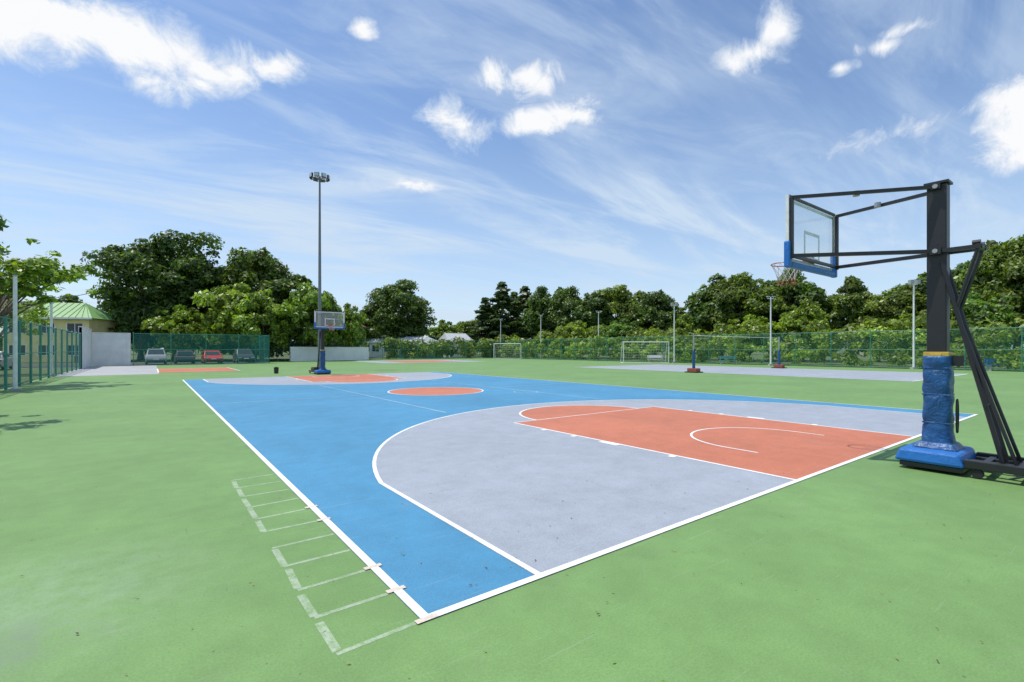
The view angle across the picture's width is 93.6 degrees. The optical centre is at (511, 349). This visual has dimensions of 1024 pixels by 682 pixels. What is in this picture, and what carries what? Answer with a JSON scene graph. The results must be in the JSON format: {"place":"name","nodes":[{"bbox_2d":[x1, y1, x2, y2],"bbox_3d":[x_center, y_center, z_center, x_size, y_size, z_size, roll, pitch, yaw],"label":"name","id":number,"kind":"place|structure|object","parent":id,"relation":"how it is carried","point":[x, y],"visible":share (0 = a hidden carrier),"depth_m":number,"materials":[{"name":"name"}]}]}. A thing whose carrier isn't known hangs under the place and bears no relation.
{"place":"outdoors","nodes":[
{"label":"outdoors","id":0,"kind":"place"},
{"bbox_2d":[0,349,1023,389],"bbox_3d":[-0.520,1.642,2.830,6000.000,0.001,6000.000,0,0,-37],"label":"ground","id":1,"kind":"structure","parent":0,"point":[828,359],"depth_m":63.98,"materials":[{"name":"green plant"}]},
{"bbox_2d":[0,216,11,230],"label":"slender tree","id":2,"kind":"object","parent":1,"relation":"on","point":[2,223],"visible":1,"depth_m":11.26,"materials":[{"name":"green plant"}]},
{"bbox_2d":[0,351,12,369],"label":"parked car","id":3,"kind":"object","parent":1,"relation":"on","point":[8,364],"visible":0.44,"depth_m":38.09,"materials":[{"name":"paint"}]},
{"bbox_2d":[0,300,49,339],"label":"slender tree","id":4,"kind":"object","parent":1,"relation":"on","point":[32,316],"visible":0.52,"depth_m":30.99,"materials":[{"name":"green plant"}]},
{"bbox_2d":[0,238,101,325],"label":"slender tree","id":5,"kind":"object","parent":1,"relation":"on","point":[37,273],"visible":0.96,"depth_m":20.87,"materials":[{"name":"green plant"}]},
{"bbox_2d":[19,293,89,305],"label":"broadleaf tree","id":6,"kind":"object","parent":1,"relation":"on","point":[75,299],"visible":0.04,"depth_m":74.09,"materials":[{"name":"green plant"}]},
{"bbox_2d":[3,319,117,362],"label":"walls","id":7,"kind":"structure","parent":1,"relation":"on","point":[99,325],"depth_m":58.27,"materials":[{"name":"beige paint"}]},
{"bbox_2d":[8,323,83,360],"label":"windows and door","id":8,"kind":"structure","parent":7,"relation":"attached to","point":[72,327],"depth_m":57.78,"materials":[{"name":"grey glass"}]},
{"bbox_2d":[19,302,116,320],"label":"roof","id":9,"kind":"structure","parent":7,"relation":"on","point":[67,310],"depth_m":59.70,"materials":[{"name":"green metal"}]},
{"bbox_2d":[7,361,261,367],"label":"car park pavement","id":10,"kind":"structure","parent":1,"relation":"on","point":[170,363],"depth_m":50.33,"materials":[{"name":"grey asphalt"}]},
{"bbox_2d":[145,350,167,364],"bbox_3d":[-37.600,0.786,50.770,2.000,1.652,4.280,0,0,-37],"label":"parked car","id":11,"kind":"object","parent":10,"relation":"on","point":[157,356],"visible":0.7,"depth_m":49.47,"materials":[{"name":"paint"}]},
{"bbox_2d":[173,351,194,363],"bbox_3d":[-35.840,0.882,52.590,2.000,1.460,4.280,0,0,-37],"label":"parked car","id":12,"kind":"object","parent":10,"relation":"on","point":[188,357],"visible":0.68,"depth_m":51.11,"materials":[{"name":"paint"}]},
{"bbox_2d":[201,350,222,363],"bbox_3d":[-33.480,0.882,53.610,2.000,1.460,4.280,0,0,-37],"label":"parked car","id":13,"kind":"object","parent":10,"relation":"on","point":[213,357],"visible":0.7,"depth_m":52.39,"materials":[{"name":"paint"}]},
{"bbox_2d":[233,350,254,362],"bbox_3d":[-31.280,0.786,56.010,2.000,1.652,4.280,0,0,-37],"label":"parked car","id":14,"kind":"object","parent":10,"relation":"on","point":[244,355],"visible":0.59,"depth_m":54.86,"materials":[{"name":"paint"}]},
{"bbox_2d":[108,302,161,359],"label":"broadleaf tree","id":15,"kind":"object","parent":1,"relation":"on","point":[131,324],"visible":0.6,"depth_m":63.69,"materials":[{"name":"green plant"}]},
{"bbox_2d":[111,290,166,359],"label":"broadleaf tree","id":16,"kind":"object","parent":1,"relation":"on","point":[151,343],"visible":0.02,"depth_m":72.86,"materials":[{"name":"green plant"}]},
{"bbox_2d":[79,229,257,359],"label":"broadleaf tree","id":17,"kind":"object","parent":1,"relation":"on","point":[150,272],"visible":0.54,"depth_m":65.63,"materials":[{"name":"green plant"}]},
{"bbox_2d":[140,304,208,353],"bbox_3d":[-44.069,-2.124,64.121,7.398,7.735,7.615,0,0,-18],"label":"broadleaf tree","id":18,"kind":"object","parent":1,"relation":"on","point":[171,324],"visible":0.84,"depth_m":62.31,"materials":[{"name":"green plant"}]},
{"bbox_2d":[191,281,275,348],"bbox_3d":[-36.936,-3.781,64.810,10.634,11.138,10.947,0,0,-7],"label":"broadleaf tree","id":19,"kind":"object","parent":1,"relation":"on","point":[221,305],"visible":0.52,"depth_m":62.11,"materials":[{"name":"green plant"}]},
{"bbox_2d":[203,247,292,359],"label":"broadleaf tree","id":20,"kind":"object","parent":1,"relation":"on","point":[261,269],"visible":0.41,"depth_m":72.01,"materials":[{"name":"green plant"}]},
{"bbox_2d":[186,322,368,357],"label":"undergrowth","id":21,"kind":"object","parent":1,"relation":"on","point":[279,352],"visible":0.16,"depth_m":74.69,"materials":[{"name":"green plant"}]},
{"bbox_2d":[266,274,317,346],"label":"broadleaf tree","id":22,"kind":"object","parent":1,"relation":"on","point":[283,284],"visible":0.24,"depth_m":72.45,"materials":[{"name":"green plant"}]},
{"bbox_2d":[278,281,342,346],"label":"broadleaf tree","id":23,"kind":"object","parent":1,"relation":"on","point":[299,299],"visible":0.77,"depth_m":65.29,"materials":[{"name":"green plant"}]},
{"bbox_2d":[331,303,366,346],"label":"broadleaf tree","id":24,"kind":"object","parent":1,"relation":"on","point":[353,323],"visible":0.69,"depth_m":71.05,"materials":[{"name":"green plant"}]},
{"bbox_2d":[354,310,383,346],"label":"broadleaf tree","id":25,"kind":"object","parent":1,"relation":"on","point":[369,322],"visible":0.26,"depth_m":96.86,"materials":[{"name":"green plant"}]},
{"bbox_2d":[252,338,493,360],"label":"chain link fence","id":26,"kind":"object","parent":1,"relation":"on","point":[382,349],"visible":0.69,"depth_m":76.80,"materials":[{"name":"green metal"}]},
{"bbox_2d":[370,343,387,356],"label":"walls","id":27,"kind":"structure","parent":1,"relation":"on","point":[372,353],"depth_m":93.44,"materials":[{"name":"white paint"}]},
{"bbox_2d":[366,334,408,342],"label":"roof","id":28,"kind":"structure","parent":27,"relation":"on","point":[383,338],"depth_m":94.82,"materials":[{"name":"metal"}]},
{"bbox_2d":[362,279,437,339],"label":"broadleaf tree","id":29,"kind":"object","parent":1,"relation":"on","point":[410,317],"visible":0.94,"depth_m":96.37,"materials":[{"name":"green plant"}]},
{"bbox_2d":[391,344,441,357],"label":"walls","id":30,"kind":"structure","parent":1,"relation":"on","point":[430,355],"depth_m":90.33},
{"bbox_2d":[402,337,436,344],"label":"roof","id":31,"kind":"structure","parent":30,"relation":"on","point":[424,338],"depth_m":91.80,"materials":[{"name":"metal"}]},
{"bbox_2d":[425,319,460,339],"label":"broadleaf tree","id":32,"kind":"object","parent":1,"relation":"on","point":[437,333],"visible":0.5,"depth_m":110.42,"materials":[{"name":"green plant"}]},
{"bbox_2d":[374,336,522,358],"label":"shrub belt","id":33,"kind":"object","parent":1,"relation":"on","point":[459,342],"visible":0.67,"depth_m":83.19,"materials":[{"name":"green plant"}]},
{"bbox_2d":[438,333,474,356],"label":"white bungalow","id":34,"kind":"object","parent":1,"relation":"on","point":[449,336],"visible":0.29,"depth_m":95.47,"materials":[{"name":"metal"}]},
{"bbox_2d":[449,319,483,339],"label":"broadleaf tree","id":35,"kind":"object","parent":1,"relation":"on","point":[463,325],"visible":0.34,"depth_m":117.06,"materials":[{"name":"green plant"}]},
{"bbox_2d":[466,297,496,346],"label":"conifer tree","id":36,"kind":"object","parent":1,"relation":"on","point":[485,311],"visible":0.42,"depth_m":106.93,"materials":[{"name":"green plant"}]},
{"bbox_2d":[471,309,512,335],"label":"broadleaf tree","id":37,"kind":"object","parent":1,"relation":"on","point":[499,312],"visible":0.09,"depth_m":110.69,"materials":[{"name":"green plant"}]},
{"bbox_2d":[470,281,519,347],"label":"conifer tree","id":38,"kind":"object","parent":1,"relation":"on","point":[503,300],"visible":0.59,"depth_m":104.88,"materials":[{"name":"green plant"}]},
{"bbox_2d":[0,358,1023,681],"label":"sports ground surface","id":39,"kind":"object","parent":1,"relation":"on","point":[118,494],"visible":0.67,"depth_m":3.47,"materials":[{"name":"green paint"}]},
{"bbox_2d":[9,275,21,391],"bbox_3d":[-19.040,-0.613,18.420,0.300,4.450,0.300,0,0,-37],"label":"steel post","id":40,"kind":"object","parent":39,"relation":"on","point":[15,351],"visible":0.99,"depth_m":18.38,"materials":[{"name":"metal"}]},
{"bbox_2d":[0,316,80,389],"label":"chain link fence","id":41,"kind":"object","parent":39,"relation":"on","point":[40,352],"visible":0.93,"depth_m":24.93,"materials":[{"name":"green metal"}]},
{"bbox_2d":[50,302,54,376],"bbox_3d":[-27.140,-0.613,28.320,0.300,4.450,0.300,0,0,-37],"label":"steel post","id":42,"kind":"object","parent":39,"relation":"on","point":[51,318],"visible":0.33,"depth_m":28.28,"materials":[{"name":"metal"}]},
{"bbox_2d":[92,332,130,365],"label":"rendered wall","id":43,"kind":"structure","parent":39,"relation":"on","point":[111,349],"depth_m":45.83,"materials":[{"name":"white paint"}]},
{"bbox_2d":[54,365,239,376],"bbox_3d":[-29.144,1.602,39.362,10.040,0.012,20.800,0,0,-37],"label":"neighbouring court","id":44,"kind":"object","parent":39,"relation":"on","point":[114,370],"visible":0.93,"depth_m":36.13,"materials":[{"name":"concrete"}]},
{"bbox_2d":[78,326,91,368],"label":"rendered wall","id":45,"kind":"structure","parent":44,"relation":"on","point":[85,332],"depth_m":41.12,"materials":[{"name":"white paint"}]},
{"bbox_2d":[133,332,269,365],"bbox_3d":[-32.080,-0.008,50.410,12.098,3.240,0.098,0,0,-37],"label":"chain link fence","id":46,"kind":"object","parent":39,"relation":"on","point":[135,349],"visible":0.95,"depth_m":50.09,"materials":[{"name":"green metal"}]},
{"bbox_2d":[219,292,297,360],"bbox_3d":[-32.919,-2.877,63.645,8.785,9.282,9.043,0,0,40],"label":"broadleaf tree","id":47,"kind":"object","parent":39,"relation":"on","point":[278,336],"visible":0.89,"depth_m":62.04,"materials":[{"name":"green plant"}]},
{"bbox_2d":[251,336,268,361],"bbox_3d":[-30.880,-0.008,58.810,0.098,3.240,12.098,0,0,-37],"label":"chain link fence","id":48,"kind":"object","parent":39,"relation":"on","point":[260,350],"visible":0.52,"depth_m":58.16,"materials":[{"name":"green metal"}]},
{"bbox_2d":[274,367,278,373],"bbox_3d":[-15.600,1.393,31.800,0.280,0.439,0.250,0,0,-37],"label":"litter bin","id":49,"kind":"object","parent":39,"relation":"on","point":[276,370],"visible":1,"depth_m":31.71,"materials":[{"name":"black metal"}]},
{"bbox_2d":[309,172,329,366],"bbox_3d":[-15.200,-6.063,38.000,1.534,15.350,1.534,0,0,-37],"label":"floodlight mast","id":50,"kind":"object","parent":39,"relation":"on","point":[320,179],"visible":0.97,"depth_m":37.91,"materials":[{"name":"metal"}]},
{"bbox_2d":[231,474,416,654],"bbox_3d":[-2.006,1.611,4.367,0.516,0.001,4.252,0,0,-37],"label":"agility ladder tape","id":51,"kind":"object","parent":39,"relation":"on","point":[328,636],"visible":1,"depth_m":3.28,"materials":[{"name":"white paint"}]},
{"bbox_2d":[309,310,344,374],"bbox_3d":[-12.036,-0.365,30.685,1.840,3.946,3.982,0,0,-37],"label":"basketball hoop","id":52,"kind":"object","parent":39,"relation":"on","point":[321,369],"visible":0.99,"depth_m":30.68,"materials":[{"name":"blue metal"}]},
{"bbox_2d":[290,347,368,360],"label":"white wall","id":53,"kind":"structure","parent":39,"relation":"on","point":[331,353],"depth_m":68.13,"materials":[{"name":"white paint"}]},
{"bbox_2d":[356,360,480,362],"bbox_3d":[-12.220,1.604,63.430,14.100,0.008,11.100,0,0,-37],"label":"court","id":54,"kind":"object","parent":39,"relation":"on","point":[415,361],"visible":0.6,"depth_m":62.50,"materials":[{"name":"grey paint"}]},
{"bbox_2d":[494,343,521,358],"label":"football goal","id":55,"kind":"object","parent":39,"relation":"on","point":[520,355],"visible":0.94,"depth_m":78.00,"materials":[{"name":"white metal"}]},
{"bbox_2d":[183,372,977,621],"bbox_3d":[-2.920,1.607,18.530,15.000,0.006,28.000,0,0,-37],"label":"basketball court","id":56,"kind":"object","parent":39,"relation":"on","point":[537,458],"visible":1,"depth_m":7.14,"materials":[{"name":"blue paint"}]},
{"bbox_2d":[243,436,437,623],"bbox_3d":[-2.729,1.604,5.825,0.141,0.001,7.447,0,0,-37],"label":"marker tape","id":57,"kind":"object","parent":56,"relation":"on","point":[425,618],"visible":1,"depth_m":3.21,"materials":[{"name":"white paint"}]},
{"bbox_2d":[620,342,668,362],"bbox_3d":[15.451,0.367,55.988,5.500,2.490,1.080,0,0,-6],"label":"football goal","id":58,"kind":"object","parent":39,"relation":"on","point":[623,352],"visible":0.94,"depth_m":56.25,"materials":[{"name":"white metal"}]},
{"bbox_2d":[647,355,661,361],"bbox_3d":[17.000,1.159,57.023,1.800,0.895,0.395,0,0,0],"label":"bench","id":59,"kind":"object","parent":39,"relation":"on","point":[654,356],"visible":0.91,"depth_m":57.18,"materials":[{"name":"white metal"}]},
{"bbox_2d":[671,303,677,362],"bbox_3d":[18.900,-1.898,55.987,0.780,7.020,0.375,0,0,0],"label":"street lamp","id":60,"kind":"object","parent":39,"relation":"on","point":[672,304],"visible":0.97,"depth_m":55.93,"materials":[{"name":"white metal"}]},
{"bbox_2d":[684,334,702,372],"bbox_3d":[12.520,0.282,33.110,0.800,2.640,0.950,0,0,-37],"label":"volleyball post","id":61,"kind":"object","parent":39,"relation":"on","point":[693,369],"visible":1,"depth_m":33.02,"materials":[{"name":"metal"}]},
{"bbox_2d":[719,356,737,364],"bbox_3d":[22.500,1.159,50.023,1.800,0.895,0.395,0,0,0],"label":"bench","id":62,"kind":"object","parent":39,"relation":"on","point":[728,357],"visible":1,"depth_m":50.17,"materials":[{"name":"metal"}]},
{"bbox_2d":[493,326,1023,371],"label":"chain link fence","id":63,"kind":"object","parent":39,"relation":"on","point":[795,349],"visible":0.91,"depth_m":46.78,"materials":[{"name":"green metal"}]},
{"bbox_2d":[766,296,775,365],"bbox_3d":[25.300,-1.788,46.987,0.780,6.800,0.375,0,0,0],"label":"street lamp","id":64,"kind":"object","parent":39,"relation":"on","point":[770,364],"visible":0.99,"depth_m":46.95,"materials":[{"name":"white metal"}]},
{"bbox_2d":[583,364,964,380],"bbox_3d":[17.580,1.598,37.030,12.090,0.020,23.890,0,0,-37],"label":"tennis court","id":65,"kind":"object","parent":39,"relation":"on","point":[882,375],"visible":0.84,"depth_m":33.12,"materials":[{"name":"grey paint"}]},
{"bbox_2d":[771,337,786,367],"bbox_3d":[22.600,0.282,40.670,0.800,2.640,0.950,0,0,-37],"label":"volleyball post","id":66,"kind":"object","parent":39,"relation":"on","point":[779,365],"visible":1,"depth_m":40.61,"materials":[{"name":"metal"}]},
{"bbox_2d":[771,179,1023,478],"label":"basketball hoop","id":67,"kind":"object","parent":39,"relation":"on","point":[937,446],"visible":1,"depth_m":6.45,"materials":[{"name":"black metal"}]},
{"bbox_2d":[908,280,920,368],"bbox_3d":[32.600,-1.998,38.987,0.780,7.220,0.375,0,0,0],"label":"street lamp","id":68,"kind":"object","parent":39,"relation":"on","point":[913,282],"visible":0.92,"depth_m":38.95,"materials":[{"name":"white metal"}]},
{"bbox_2d":[985,359,1011,370],"bbox_3d":[36.000,1.159,35.523,1.800,0.895,0.395,0,0,0],"label":"bench","id":69,"kind":"object","parent":39,"relation":"on","point":[989,361],"visible":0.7,"depth_m":35.68,"materials":[{"name":"blue plastic"}]},
{"bbox_2d":[0,322,1023,353],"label":"distant tree line","id":70,"kind":"object","parent":1,"relation":"on","point":[533,336],"visible":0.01,"depth_m":146.22,"materials":[{"name":"green plant"}]},
{"bbox_2d":[504,291,521,338],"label":"conifer tree","id":71,"kind":"object","parent":1,"relation":"on","point":[513,296],"visible":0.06,"depth_m":109.19,"materials":[{"name":"green plant"}]},
{"bbox_2d":[498,286,543,356],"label":"conifer tree","id":72,"kind":"object","parent":1,"relation":"on","point":[522,299],"visible":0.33,"depth_m":103.06,"materials":[{"name":"green plant"}]},
{"bbox_2d":[538,314,542,357],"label":"street lamp","id":73,"kind":"object","parent":1,"relation":"on","point":[540,330],"visible":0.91,"depth_m":79.97,"materials":[{"name":"white metal"}]},
{"bbox_2d":[521,284,568,333],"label":"broadleaf tree","id":74,"kind":"object","parent":1,"relation":"on","point":[538,301],"visible":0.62,"depth_m":95.38,"materials":[{"name":"green plant"}]},
{"bbox_2d":[542,285,588,357],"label":"broadleaf tree","id":75,"kind":"object","parent":1,"relation":"on","point":[568,299],"visible":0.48,"depth_m":91.62,"materials":[{"name":"green plant"}]},
{"bbox_2d":[554,320,600,350],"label":"broadleaf tree","id":76,"kind":"object","parent":1,"relation":"on","point":[577,328],"visible":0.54,"depth_m":82.34,"materials":[{"name":"green plant"}]},
{"bbox_2d":[565,292,617,355],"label":"broadleaf tree","id":77,"kind":"object","parent":1,"relation":"on","point":[582,313],"visible":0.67,"depth_m":85.46,"materials":[{"name":"green plant"}]},
{"bbox_2d":[596,311,600,359],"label":"street lamp","id":78,"kind":"object","parent":1,"relation":"on","point":[598,312],"visible":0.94,"depth_m":69.94,"materials":[{"name":"white metal"}]},
{"bbox_2d":[578,284,636,356],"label":"broadleaf tree","id":79,"kind":"object","parent":1,"relation":"on","point":[617,293],"visible":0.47,"depth_m":86.05,"materials":[{"name":"green plant"}]},
{"bbox_2d":[596,319,650,358],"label":"broadleaf tree","id":80,"kind":"object","parent":1,"relation":"on","point":[622,326],"visible":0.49,"depth_m":78.26,"materials":[{"name":"green plant"}]},
{"bbox_2d":[611,290,654,357],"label":"broadleaf tree","id":81,"kind":"object","parent":1,"relation":"on","point":[630,306],"visible":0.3,"depth_m":84.41,"materials":[{"name":"green plant"}]},
{"bbox_2d":[630,289,678,358],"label":"broadleaf tree","id":82,"kind":"object","parent":1,"relation":"on","point":[657,303],"visible":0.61,"depth_m":79.55,"materials":[{"name":"green plant"}]},
{"bbox_2d":[652,304,691,354],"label":"broadleaf tree","id":83,"kind":"object","parent":1,"relation":"on","point":[679,311],"visible":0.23,"depth_m":78.83,"materials":[{"name":"green plant"}]},
{"bbox_2d":[669,313,710,350],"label":"broadleaf tree","id":84,"kind":"object","parent":1,"relation":"on","point":[682,322],"visible":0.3,"depth_m":75.01,"materials":[{"name":"green plant"}]},
{"bbox_2d":[681,273,762,359],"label":"broadleaf tree","id":85,"kind":"object","parent":1,"relation":"on","point":[700,310],"visible":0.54,"depth_m":71.08,"materials":[{"name":"green plant"}]},
{"bbox_2d":[706,271,783,360],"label":"broadleaf tree","id":86,"kind":"object","parent":1,"relation":"on","point":[742,285],"visible":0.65,"depth_m":67.19,"materials":[{"name":"green plant"}]},
{"bbox_2d":[718,314,781,361],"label":"broadleaf tree","id":87,"kind":"object","parent":1,"relation":"on","point":[749,319],"visible":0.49,"depth_m":62.60,"materials":[{"name":"green plant"}]},
{"bbox_2d":[494,315,1023,368],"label":"shrub belt","id":88,"kind":"object","parent":1,"relation":"on","point":[651,334],"visible":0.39,"depth_m":54.07,"materials":[{"name":"green plant"}]},
{"bbox_2d":[498,322,1023,370],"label":"creeper hedge","id":89,"kind":"object","parent":1,"relation":"on","point":[1002,338],"visible":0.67,"depth_m":47.07,"materials":[{"name":"green plant"}]},
{"bbox_2d":[756,280,799,359],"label":"broadleaf tree","id":90,"kind":"object","parent":1,"relation":"on","point":[767,283],"visible":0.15,"depth_m":69.50,"materials":[{"name":"green plant"}]},
{"bbox_2d":[765,268,836,359],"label":"broadleaf tree","id":91,"kind":"object","parent":1,"relation":"on","point":[799,290],"visible":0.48,"depth_m":67.33,"materials":[{"name":"green plant"}]},
{"bbox_2d":[779,298,831,361],"bbox_3d":[37.583,-2.419,62.121,6.473,8.340,6.663,0,0,17],"label":"broadleaf tree","id":92,"kind":"object","parent":1,"relation":"on","point":[807,312],"visible":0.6,"depth_m":60.80,"materials":[{"name":"green plant"}]},
{"bbox_2d":[814,321,843,360],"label":"broadleaf tree","id":93,"kind":"object","parent":1,"relation":"on","point":[834,327],"visible":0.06,"depth_m":64.63,"materials":[{"name":"green plant"}]},
{"bbox_2d":[828,275,876,341],"bbox_3d":[45.539,-4.133,64.297,5.921,11.787,6.900,0,0,25],"label":"broadleaf tree","id":94,"kind":"object","parent":1,"relation":"on","point":[856,295],"visible":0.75,"depth_m":63.18,"materials":[{"name":"green plant"}]},
{"bbox_2d":[852,294,898,361],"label":"broadleaf tree","id":95,"kind":"object","parent":1,"relation":"on","point":[866,310],"visible":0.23,"depth_m":61.22,"materials":[{"name":"green plant"}]},
{"bbox_2d":[868,289,926,361],"bbox_3d":[49.000,-3.023,59.756,8.736,9.510,8.891,0,0,-6],"label":"broadleaf tree","id":96,"kind":"object","parent":1,"relation":"on","point":[895,304],"visible":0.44,"depth_m":58.30,"materials":[{"name":"green plant"}]},
{"bbox_2d":[871,313,926,355],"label":"broadleaf tree","id":97,"kind":"object","parent":1,"relation":"on","point":[903,318],"visible":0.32,"depth_m":53.93,"materials":[{"name":"green plant"}]},
{"bbox_2d":[886,271,959,317],"bbox_3d":[52.415,-4.030,60.517,8.972,11.578,10.455,0,0,-39],"label":"broadleaf tree","id":98,"kind":"object","parent":1,"relation":"on","point":[901,289],"visible":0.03,"depth_m":60.44,"materials":[{"name":"green plant"}]},
{"bbox_2d":[910,260,1001,302],"bbox_3d":[54.267,-4.456,57.725,10.233,12.406,10.073,0,0,-6],"label":"broadleaf tree","id":99,"kind":"object","parent":1,"relation":"on","point":[960,268],"visible":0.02,"depth_m":57.48,"materials":[{"name":"green plant"}]},
{"bbox_2d":[950,291,1022,353],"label":"broadleaf tree","id":100,"kind":"object","parent":1,"relation":"on","point":[978,308],"visible":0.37,"depth_m":48.22,"materials":[{"name":"green plant"}]},
{"bbox_2d":[953,260,1023,356],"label":"broadleaf tree","id":101,"kind":"object","parent":1,"relation":"on","point":[979,277],"visible":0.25,"depth_m":53.77,"materials":[{"name":"green plant"}]},
{"bbox_2d":[964,234,1023,350],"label":"broadleaf tree","id":102,"kind":"object","parent":1,"relation":"on","point":[1006,258],"visible":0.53,"depth_m":52.41,"materials":[{"name":"green plant"}]},
{"bbox_2d":[1006,279,1023,314],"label":"broadleaf tree","id":103,"kind":"object","parent":1,"relation":"on","point":[1017,284],"visible":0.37,"depth_m":51.09,"materials":[{"name":"green plant"}]},
{"bbox_2d":[0,0,1023,348],"label":"sky","id":104,"kind":"structure","parent":0,"point":[465,148],"materials":[{"name":"blue"}]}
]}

